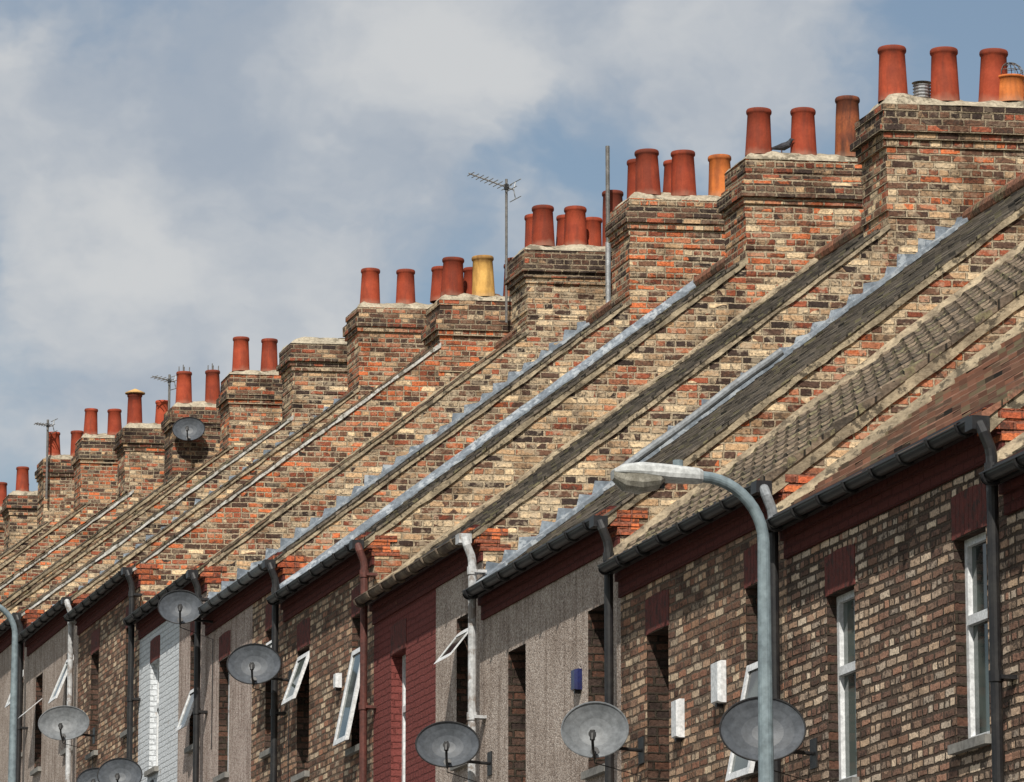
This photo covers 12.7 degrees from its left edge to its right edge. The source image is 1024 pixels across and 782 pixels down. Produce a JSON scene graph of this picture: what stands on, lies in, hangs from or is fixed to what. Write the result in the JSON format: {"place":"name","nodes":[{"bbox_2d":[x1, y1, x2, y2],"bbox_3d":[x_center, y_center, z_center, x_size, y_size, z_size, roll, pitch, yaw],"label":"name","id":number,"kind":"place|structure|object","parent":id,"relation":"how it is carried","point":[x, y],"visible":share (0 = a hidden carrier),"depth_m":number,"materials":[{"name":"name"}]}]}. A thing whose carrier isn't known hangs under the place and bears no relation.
{"place":"outdoors","nodes":[
{"label":"outdoors","id":0,"kind":"place"},
{"bbox_2d":[0,0,1023,494],"label":"sky","id":1,"kind":"structure","parent":0,"point":[180,179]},
{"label":"pavement","id":2,"kind":"structure","parent":0,"visible":0},
{"bbox_2d":[0,604,17,781],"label":"street lamp","id":3,"kind":"object","parent":2,"relation":"on","point":[13,715],"visible":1,"depth_m":59.68,"materials":[{"name":"metal"}]},
{"bbox_2d":[610,460,773,781],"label":"street lamp","id":4,"kind":"object","parent":2,"relation":"on","point":[639,477],"visible":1,"depth_m":29.75,"materials":[{"name":"metal"}]},
{"bbox_3d":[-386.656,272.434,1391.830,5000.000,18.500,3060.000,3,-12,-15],"label":"ground","id":5,"kind":"structure","parent":0,"visible":0},
{"bbox_2d":[0,528,42,563],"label":"walls","id":6,"kind":"structure","parent":5,"relation":"on","point":[23,544],"depth_m":99.62,"materials":[{"name":"brick"}]},
{"bbox_2d":[0,522,45,555],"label":"roof tiles","id":7,"kind":"object","parent":6,"relation":"on","point":[21,539],"visible":0.16,"depth_m":99.60,"materials":[{"name":"stone"}]},
{"bbox_2d":[34,430,82,532],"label":"chimney stack","id":8,"kind":"object","parent":7,"relation":"on","point":[57,505],"visible":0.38,"depth_m":99.98,"materials":[{"name":"brick"}]},
{"bbox_2d":[0,511,79,582],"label":"walls","id":9,"kind":"structure","parent":5,"relation":"on","point":[36,549],"depth_m":94.87,"materials":[{"name":"brown brick"}]},
{"bbox_2d":[71,408,121,524],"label":"chimney stack","id":10,"kind":"object","parent":9,"relation":"on","point":[94,461],"visible":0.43,"depth_m":95.34,"materials":[{"name":"red brick"}]},
{"bbox_2d":[0,500,123,601],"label":"walls","id":11,"kind":"structure","parent":5,"relation":"on","point":[54,556],"depth_m":90.11,"materials":[{"name":"brown brick"}]},
{"bbox_2d":[0,489,133,588],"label":"verge","id":12,"kind":"structure","parent":11,"relation":"attached to","point":[68,538],"depth_m":90.16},
{"bbox_2d":[113,389,167,511],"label":"chimney stack","id":13,"kind":"object","parent":11,"relation":"on","point":[138,448],"visible":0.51,"depth_m":90.69,"materials":[{"name":"brick"}]},
{"bbox_2d":[4,484,170,606],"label":"walls","id":14,"kind":"structure","parent":5,"relation":"on","point":[93,541],"depth_m":85.43,"materials":[{"name":"brown brick"}]},
{"bbox_2d":[0,476,174,603],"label":"roof tiles","id":15,"kind":"object","parent":14,"relation":"attached to","point":[99,530],"visible":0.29,"depth_m":85.41,"materials":[{"name":"stone"}]},
{"bbox_2d":[161,363,220,485],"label":"chimney stack","id":16,"kind":"object","parent":15,"relation":"on","point":[184,458],"visible":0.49,"depth_m":86.11,"materials":[{"name":"brick"}]},
{"bbox_2d":[172,417,204,441],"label":"satellite dish","id":17,"kind":"object","parent":16,"relation":"attached to","point":[188,429],"visible":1,"depth_m":85.84,"materials":[{"name":"grey metal"}]},
{"bbox_2d":[1,473,180,605],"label":"verge","id":18,"kind":"structure","parent":14,"relation":"attached to","point":[78,549],"depth_m":85.40,"materials":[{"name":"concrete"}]},
{"bbox_2d":[0,450,228,623],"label":"walls","id":19,"kind":"structure","parent":5,"relation":"on","point":[129,526],"depth_m":80.72,"materials":[{"name":"brick"}]},
{"bbox_2d":[0,447,226,611],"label":"roof tiles","id":20,"kind":"object","parent":19,"relation":"attached to","point":[89,546],"visible":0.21,"depth_m":80.70,"materials":[{"name":"brown stone"}]},
{"bbox_2d":[216,336,282,458],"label":"chimney stack","id":21,"kind":"object","parent":20,"relation":"on","point":[248,403],"visible":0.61,"depth_m":81.49,"materials":[{"name":"red brick"}]},
{"bbox_2d":[0,443,233,615],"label":"verge","id":22,"kind":"structure","parent":19,"relation":"attached to","point":[143,510],"depth_m":80.70,"materials":[{"name":"beige concrete"}]},
{"bbox_2d":[0,421,291,781],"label":"walls","id":23,"kind":"structure","parent":5,"relation":"on","point":[180,507],"depth_m":76.13,"materials":[{"name":"brick"}]},
{"bbox_2d":[0,612,27,781],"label":"gutter and downpipe","id":24,"kind":"object","parent":23,"relation":"attached to","point":[5,625],"visible":0.7,"depth_m":75.03,"materials":[{"name":"black plastic"}]},
{"bbox_2d":[0,607,44,660],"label":"painted eaves course","id":25,"kind":"object","parent":23,"relation":"attached to","point":[30,616],"visible":0.49,"depth_m":75.57,"materials":[{"name":"orange brick"}]},
{"bbox_2d":[18,417,287,612],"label":"roof tiles","id":26,"kind":"object","parent":23,"relation":"on","point":[154,514],"visible":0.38,"depth_m":76.00,"materials":[{"name":"concrete"}]},
{"bbox_2d":[21,415,293,615],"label":"verge","id":27,"kind":"structure","parent":23,"relation":"attached to","point":[170,506],"depth_m":75.95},
{"bbox_2d":[276,337,347,431],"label":"chimney stack","id":28,"kind":"object","parent":23,"relation":"on","point":[313,374],"visible":0.36,"depth_m":76.78,"materials":[{"name":"brick"}]},
{"bbox_2d":[25,392,357,781],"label":"walls","id":29,"kind":"structure","parent":5,"relation":"on","point":[47,660],"depth_m":72.19,"materials":[{"name":"brick"}]},
{"bbox_2d":[18,596,76,781],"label":"gutter and downpipe","id":30,"kind":"object","parent":29,"relation":"attached to","point":[42,620],"visible":0.94,"depth_m":70.57,"materials":[{"name":"white plastic"}]},
{"bbox_2d":[25,591,89,655],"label":"painted eaves course","id":31,"kind":"object","parent":29,"relation":"attached to","point":[57,623],"visible":0.51,"depth_m":73.08,"materials":[{"name":"paint"}]},
{"bbox_2d":[69,390,353,596],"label":"roof tiles","id":32,"kind":"object","parent":29,"relation":"on","point":[251,464],"visible":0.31,"depth_m":71.37,"materials":[{"name":"stone"}]},
{"bbox_2d":[343,268,432,399],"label":"chimney stack","id":33,"kind":"object","parent":32,"relation":"on","point":[384,343],"visible":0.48,"depth_m":72.20,"materials":[{"name":"red brick"}]},
{"bbox_2d":[71,387,359,600],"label":"verge","id":34,"kind":"structure","parent":29,"relation":"attached to","point":[205,501],"depth_m":71.32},
{"bbox_2d":[76,299,501,778],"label":"walls","id":35,"kind":"structure","parent":5,"relation":"on","point":[102,686],"depth_m":66.68,"materials":[{"name":"brown brick"}]},
{"bbox_2d":[38,706,94,767],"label":"satellite dish","id":36,"kind":"object","parent":35,"relation":"attached to","point":[62,723],"visible":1,"depth_m":68.65,"materials":[{"name":"grey metal"}]},
{"bbox_2d":[63,567,141,759],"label":"gutter and downpipe","id":37,"kind":"object","parent":35,"relation":"attached to","point":[98,594],"visible":1,"depth_m":65.68,"materials":[{"name":"black plastic"}]},
{"bbox_2d":[75,561,160,654],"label":"painted eaves course","id":38,"kind":"object","parent":35,"relation":"attached to","point":[104,605],"visible":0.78,"depth_m":67.92,"materials":[{"name":"red paint"}]},
{"bbox_2d":[132,343,440,571],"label":"verge","id":39,"kind":"structure","parent":35,"relation":"attached to","point":[291,453],"depth_m":66.45,"materials":[{"name":"beige concrete"}]},
{"bbox_2d":[130,294,500,566],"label":"roof tiles","id":40,"kind":"object","parent":35,"relation":"on","point":[419,355],"visible":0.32,"depth_m":66.52,"materials":[{"name":"tile"}]},
{"bbox_2d":[203,349,495,562],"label":"flashing","id":41,"kind":"object","parent":35,"relation":"attached to","point":[351,454],"visible":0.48,"depth_m":66.55,"materials":[{"name":"metal"}]},
{"bbox_2d":[421,255,513,387],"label":"chimney stack","id":42,"kind":"object","parent":35,"relation":"on","point":[466,326],"visible":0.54,"depth_m":67.23,"materials":[{"name":"red brick"}]},
{"bbox_2d":[467,172,520,322],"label":"tv aerial","id":43,"kind":"object","parent":42,"relation":"attached to","point":[506,185],"visible":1,"depth_m":67.19,"materials":[{"name":"metal"}]},
{"bbox_2d":[138,335,527,781],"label":"walls","id":44,"kind":"structure","parent":5,"relation":"on","point":[175,660],"depth_m":62.08,"materials":[{"name":"brown brick"}]},
{"bbox_2d":[97,758,153,781],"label":"satellite dish","id":45,"kind":"object","parent":44,"relation":"attached to","point":[120,770],"visible":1,"depth_m":63.97,"materials":[{"name":"grey metal"}]},
{"bbox_2d":[123,565,208,781],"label":"gutter and downpipe","id":46,"kind":"object","parent":44,"relation":"attached to","point":[151,604],"visible":0.84,"depth_m":60.90,"materials":[{"name":"black plastic"}]},
{"bbox_2d":[144,663,199,776],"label":"windows and door","id":47,"kind":"structure","parent":44,"relation":"attached to","point":[186,714],"depth_m":61.78,"materials":[{"name":"white plastic"}]},
{"bbox_2d":[136,563,228,663],"bbox_3d":[-4.619,3.147,63.393,0.440,0.828,4.857,3,-12,-15],"label":"painted eaves course","id":48,"kind":"object","parent":44,"relation":"attached to","point":[150,622],"visible":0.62,"depth_m":64.16,"materials":[{"name":"red paint"}]},
{"bbox_2d":[194,332,520,569],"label":"roof tiles","id":49,"kind":"object","parent":44,"relation":"on","point":[503,341],"visible":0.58,"depth_m":61.86,"materials":[{"name":"tile"}]},
{"bbox_2d":[198,328,528,574],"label":"verge","id":50,"kind":"structure","parent":44,"relation":"attached to","point":[359,454],"depth_m":61.74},
{"bbox_2d":[208,321,589,598],"bbox_3d":[-1.525,0.968,61.715,5.369,4.183,0.152,1,-11,-7],"label":"flashing","id":51,"kind":"object","parent":44,"relation":"attached to","point":[369,480],"visible":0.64,"depth_m":61.72,"materials":[{"name":"grey metal"}]},
{"bbox_2d":[504,190,623,362],"bbox_3d":[1.001,-1.286,62.964,2.112,2.908,0.949,1,-11,-7],"label":"chimney stack","id":52,"kind":"object","parent":44,"relation":"on","point":[558,289],"visible":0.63,"depth_m":62.58,"materials":[{"name":"brick"}]},
{"bbox_2d":[205,306,629,781],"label":"walls","id":53,"kind":"structure","parent":5,"relation":"on","point":[249,725],"depth_m":57.49,"materials":[{"name":"brown brick"}]},
{"bbox_2d":[158,590,214,749],"bbox_3d":[-4.187,3.620,60.141,0.823,2.068,0.432,7,-13,-33],"label":"satellite dish","id":54,"kind":"object","parent":53,"relation":"attached to","point":[179,607],"visible":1,"depth_m":60.32,"materials":[{"name":"grey metal"}]},
{"bbox_2d":[202,552,305,661],"bbox_3d":[-3.353,2.839,58.718,0.440,0.828,4.867,3,-12,-15],"label":"painted eaves course","id":55,"kind":"object","parent":53,"relation":"attached to","point":[242,600],"visible":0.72,"depth_m":58.42,"materials":[{"name":"brown paint"}]},
{"bbox_2d":[272,300,622,559],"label":"roof tiles","id":56,"kind":"object","parent":53,"relation":"on","point":[599,314],"visible":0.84,"depth_m":57.47,"materials":[{"name":"stone"}]},
{"bbox_2d":[604,146,610,302],"bbox_3d":[1.284,-2.187,62.599,0.067,2.350,0.137,8,-14,-35],"label":"aerial mast pole","id":57,"kind":"object","parent":56,"relation":"on","point":[607,297],"visible":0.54,"depth_m":62.53,"materials":[{"name":"metal"}]},
{"bbox_2d":[276,298,631,563],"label":"verge","id":58,"kind":"structure","parent":53,"relation":"attached to","point":[455,430],"depth_m":57.06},
{"bbox_2d":[279,280,695,587],"bbox_3d":[-0.241,0.530,57.097,5.316,4.226,0.132,1,-11,-7],"label":"flashing","id":59,"kind":"object","parent":53,"relation":"attached to","point":[525,408],"visible":0.74,"depth_m":57.09,"materials":[{"name":"grey metal"}]},
{"bbox_2d":[605,148,730,325],"bbox_3d":[2.275,-1.643,58.299,2.080,2.768,0.918,1,-11,-7],"label":"chimney stack","id":60,"kind":"object","parent":53,"relation":"on","point":[668,242],"visible":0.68,"depth_m":57.95,"materials":[{"name":"red brick"}]},
{"bbox_2d":[283,266,746,781],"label":"walls","id":61,"kind":"structure","parent":5,"relation":"on","point":[314,706],"depth_m":52.81,"materials":[{"name":"brown brick"}]},
{"bbox_2d":[197,554,286,781],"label":"gutter and downpipe","id":62,"kind":"object","parent":61,"relation":"attached to","point":[237,586],"visible":0.98,"depth_m":56.32,"materials":[{"name":"black plastic"}]},
{"bbox_2d":[226,643,291,781],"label":"satellite dish","id":63,"kind":"object","parent":61,"relation":"attached to","point":[253,664],"visible":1,"depth_m":55.65,"materials":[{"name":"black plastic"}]},
{"bbox_2d":[281,647,359,781],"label":"windows and door","id":64,"kind":"structure","parent":61,"relation":"attached to","point":[347,708],"depth_m":52.52,"materials":[{"name":"white plastic"}]},
{"bbox_2d":[266,534,377,781],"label":"gutter and downpipe","id":65,"kind":"object","parent":61,"relation":"attached to","point":[318,570],"visible":1,"depth_m":51.77,"materials":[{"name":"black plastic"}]},
{"bbox_2d":[280,532,399,651],"bbox_3d":[-2.103,2.438,54.126,0.440,0.828,4.727,3,-12,-15],"label":"painted eaves course","id":66,"kind":"object","parent":61,"relation":"attached to","point":[327,583],"visible":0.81,"depth_m":53.80,"materials":[{"name":"red paint"}]},
{"bbox_2d":[354,256,738,539],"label":"roof tiles","id":67,"kind":"object","parent":61,"relation":"on","point":[707,277],"visible":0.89,"depth_m":53.88,"materials":[{"name":"tile"}]},
{"bbox_2d":[364,257,747,547],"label":"verge","id":68,"kind":"structure","parent":61,"relation":"attached to","point":[432,493],"depth_m":52.52,"materials":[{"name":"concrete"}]},
{"bbox_2d":[368,258,818,589],"bbox_3d":[0.990,0.352,52.529,5.316,4.183,0.132,1,-11,-7],"label":"flashing","id":69,"kind":"object","parent":61,"relation":"attached to","point":[579,435],"visible":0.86,"depth_m":52.50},
{"bbox_2d":[717,95,862,306],"bbox_3d":[3.501,-1.954,53.751,2.080,2.982,0.923,1,-11,-7],"label":"chimney stack","id":70,"kind":"object","parent":61,"relation":"on","point":[785,216],"visible":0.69,"depth_m":53.40,"materials":[{"name":"red brick"}]},
{"bbox_2d":[373,231,888,781],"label":"walls","id":71,"kind":"structure","parent":5,"relation":"on","point":[437,619],"depth_m":48.23,"materials":[{"name":"beige brick"}]},
{"bbox_2d":[353,527,486,781],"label":"gutter and downpipe","id":72,"kind":"object","parent":71,"relation":"attached to","point":[455,543],"visible":1,"depth_m":47.20,"materials":[{"name":"white plastic"}]},
{"bbox_2d":[402,628,467,781],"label":"windows and door","id":73,"kind":"structure","parent":71,"relation":"attached to","point":[454,644],"depth_m":50.65,"materials":[{"name":"white plastic"}]},
{"bbox_2d":[369,524,510,655],"bbox_3d":[-0.859,2.230,49.514,0.440,0.828,4.827,3,-12,-15],"label":"painted eaves course","id":74,"kind":"object","parent":71,"relation":"attached to","point":[436,575],"visible":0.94,"depth_m":49.43,"materials":[{"name":"red paint"}]},
{"bbox_2d":[413,221,880,561],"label":"roof tiles","id":75,"kind":"object","parent":71,"relation":"on","point":[836,250],"visible":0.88,"depth_m":49.95,"materials":[{"name":"stone"}]},
{"bbox_2d":[472,223,889,538],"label":"verge","id":76,"kind":"structure","parent":71,"relation":"attached to","point":[620,426],"depth_m":47.86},
{"bbox_2d":[476,217,968,582],"bbox_3d":[2.231,0.070,47.847,5.369,4.183,0.153,1,-11,-7],"label":"flashing","id":77,"kind":"object","parent":71,"relation":"attached to","point":[601,487],"visible":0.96,"depth_m":47.86,"materials":[{"name":"grey metal"}]},
{"bbox_2d":[621,349,783,464],"bbox_3d":[1.924,0.235,47.717,1.830,1.424,0.103,1,-11,-7],"label":"lead roll","id":78,"kind":"object","parent":77,"relation":"on","point":[710,403],"visible":0.89,"depth_m":47.70,"materials":[{"name":"grey paint"}]},
{"bbox_2d":[850,44,1023,278],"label":"chimney stack","id":79,"kind":"object","parent":71,"relation":"on","point":[941,154],"visible":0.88,"depth_m":48.77,"materials":[{"name":"brick"}]},
{"bbox_2d":[483,214,1023,781],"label":"walls","id":80,"kind":"structure","parent":5,"relation":"on","point":[539,646],"depth_m":43.87,"materials":[{"name":"brick"}]},
{"bbox_2d":[415,721,491,781],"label":"satellite dish","id":81,"kind":"object","parent":80,"relation":"attached to","point":[446,744],"visible":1,"depth_m":46.36,"materials":[{"name":"grey metal"}]},
{"bbox_2d":[462,509,613,781],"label":"gutter and downpipe","id":82,"kind":"object","parent":80,"relation":"attached to","point":[553,546],"visible":0.94,"depth_m":42.73,"materials":[{"name":"black plastic"}]},
{"bbox_2d":[478,506,647,619],"bbox_3d":[0.418,1.707,44.843,0.440,0.370,4.977,3,-12,-15],"label":"painted eaves course","id":83,"kind":"object","parent":80,"relation":"attached to","point":[566,561],"visible":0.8,"depth_m":44.36,"materials":[{"name":"paint"}]},
{"bbox_2d":[508,173,1023,563],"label":"roof tiles","id":84,"kind":"object","parent":80,"relation":"attached to","point":[986,214],"visible":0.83,"depth_m":45.52,"materials":[{"name":"stone"}]},
{"bbox_2d":[608,205,1023,524],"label":"verge","id":85,"kind":"structure","parent":80,"relation":"attached to","point":[756,409],"depth_m":43.08,"materials":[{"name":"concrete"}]},
{"bbox_2d":[613,241,1023,554],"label":"flashing","id":86,"kind":"object","parent":80,"relation":"attached to","point":[787,421],"visible":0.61,"depth_m":42.95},
{"bbox_2d":[621,306,1023,781],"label":"walls","id":87,"kind":"structure","parent":5,"relation":"on","point":[713,610],"depth_m":39.94,"materials":[{"name":"brown brick"}]},
{"bbox_2d":[561,701,644,781],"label":"satellite dish","id":88,"kind":"object","parent":87,"relation":"attached to","point":[595,729],"visible":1,"depth_m":41.26,"materials":[{"name":"grey metal"}]},
{"bbox_2d":[671,698,684,741],"bbox_3d":[1.454,2.892,40.355,0.074,0.370,0.170,3,-12,-15],"label":"alarm box","id":89,"kind":"object","parent":87,"relation":"attached to","point":[677,721],"visible":1,"depth_m":40.30,"materials":[{"name":"white plastic"}]},
{"bbox_2d":[597,477,780,781],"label":"gutter and downpipe","id":90,"kind":"object","parent":87,"relation":"attached to","point":[755,489],"visible":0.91,"depth_m":38.63,"materials":[{"name":"black plastic"}]},
{"bbox_2d":[614,474,815,635],"bbox_3d":[1.693,1.504,40.113,0.440,0.828,4.817,3,-12,-15],"label":"painted eaves course","id":91,"kind":"object","parent":87,"relation":"attached to","point":[703,541],"visible":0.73,"depth_m":40.26,"materials":[{"name":"brown paint"}]},
{"bbox_2d":[711,660,725,706],"bbox_3d":[1.761,2.506,39.280,0.074,0.390,0.220,3,-12,-15],"label":"alarm box","id":92,"kind":"object","parent":87,"relation":"attached to","point":[718,683],"visible":1,"depth_m":39.20,"materials":[{"name":"white plastic"}]},
{"bbox_2d":[725,661,757,780],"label":"windows and door","id":93,"kind":"structure","parent":87,"relation":"attached to","point":[738,766],"depth_m":38.36,"materials":[{"name":"white plastic"}]},
{"bbox_2d":[607,247,1023,559],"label":"roof tiles","id":94,"kind":"object","parent":87,"relation":"attached to","point":[872,383],"visible":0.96,"depth_m":40.12,"materials":[{"name":"tile"}]},
{"bbox_2d":[771,291,1023,494],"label":"verge","id":95,"kind":"structure","parent":87,"relation":"attached to","point":[865,417],"depth_m":38.17,"materials":[{"name":"concrete"}]},
{"bbox_2d":[776,319,1023,511],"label":"flashing","id":96,"kind":"object","parent":87,"relation":"attached to","point":[901,416],"visible":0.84,"depth_m":38.10,"materials":[{"name":"concrete"}]},
{"bbox_2d":[786,406,1023,781],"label":"walls","id":97,"kind":"structure","parent":5,"relation":"on","point":[908,587],"depth_m":35.07,"materials":[{"name":"brick"}]},
{"bbox_2d":[719,696,817,781],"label":"satellite dish","id":98,"kind":"object","parent":97,"relation":"attached to","point":[738,728],"visible":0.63,"depth_m":36.64,"materials":[{"name":"grey metal"}]},
{"bbox_2d":[765,407,1017,781],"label":"gutter and downpipe","id":99,"kind":"object","parent":97,"relation":"attached to","point":[896,462],"visible":0.96,"depth_m":33.07,"materials":[{"name":"black plastic"}]},
{"bbox_2d":[779,403,1023,596],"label":"painted eaves course","id":100,"kind":"object","parent":97,"relation":"attached to","point":[969,504],"visible":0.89,"depth_m":35.05,"materials":[{"name":"red paint"}]},
{"bbox_2d":[791,332,1023,504],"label":"roof tiles","id":101,"kind":"object","parent":97,"relation":"on","point":[997,377],"visible":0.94,"depth_m":36.24,"materials":[{"name":"brown tile"}]},
{"bbox_2d":[837,532,990,781],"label":"windows and door","id":102,"kind":"structure","parent":97,"relation":"attached to","point":[979,735],"depth_m":33.91,"materials":[{"name":"white plastic"}]},
{"bbox_2d":[1007,508,1023,781],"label":"walls","id":103,"kind":"structure","parent":5,"relation":"on","point":[1015,533],"depth_m":32.72,"materials":[{"name":"brick"}]},
{"bbox_2d":[979,450,1023,485],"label":"gutter and downpipe","id":104,"kind":"object","parent":103,"relation":"attached to","point":[1004,470],"visible":1,"depth_m":32.56,"materials":[{"name":"black plastic"}]},
{"bbox_2d":[999,450,1023,515],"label":"painted eaves course","id":105,"kind":"object","parent":103,"relation":"attached to","point":[1011,491],"visible":0.59,"depth_m":32.84,"materials":[{"name":"red paint"}]},
{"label":"walls","id":106,"kind":"object","parent":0,"visible":0},
{"bbox_2d":[0,466,37,551],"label":"chimney stack","id":107,"kind":"object","parent":106,"relation":"on","point":[19,511],"visible":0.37,"depth_m":104.53,"materials":[{"name":"brick"}]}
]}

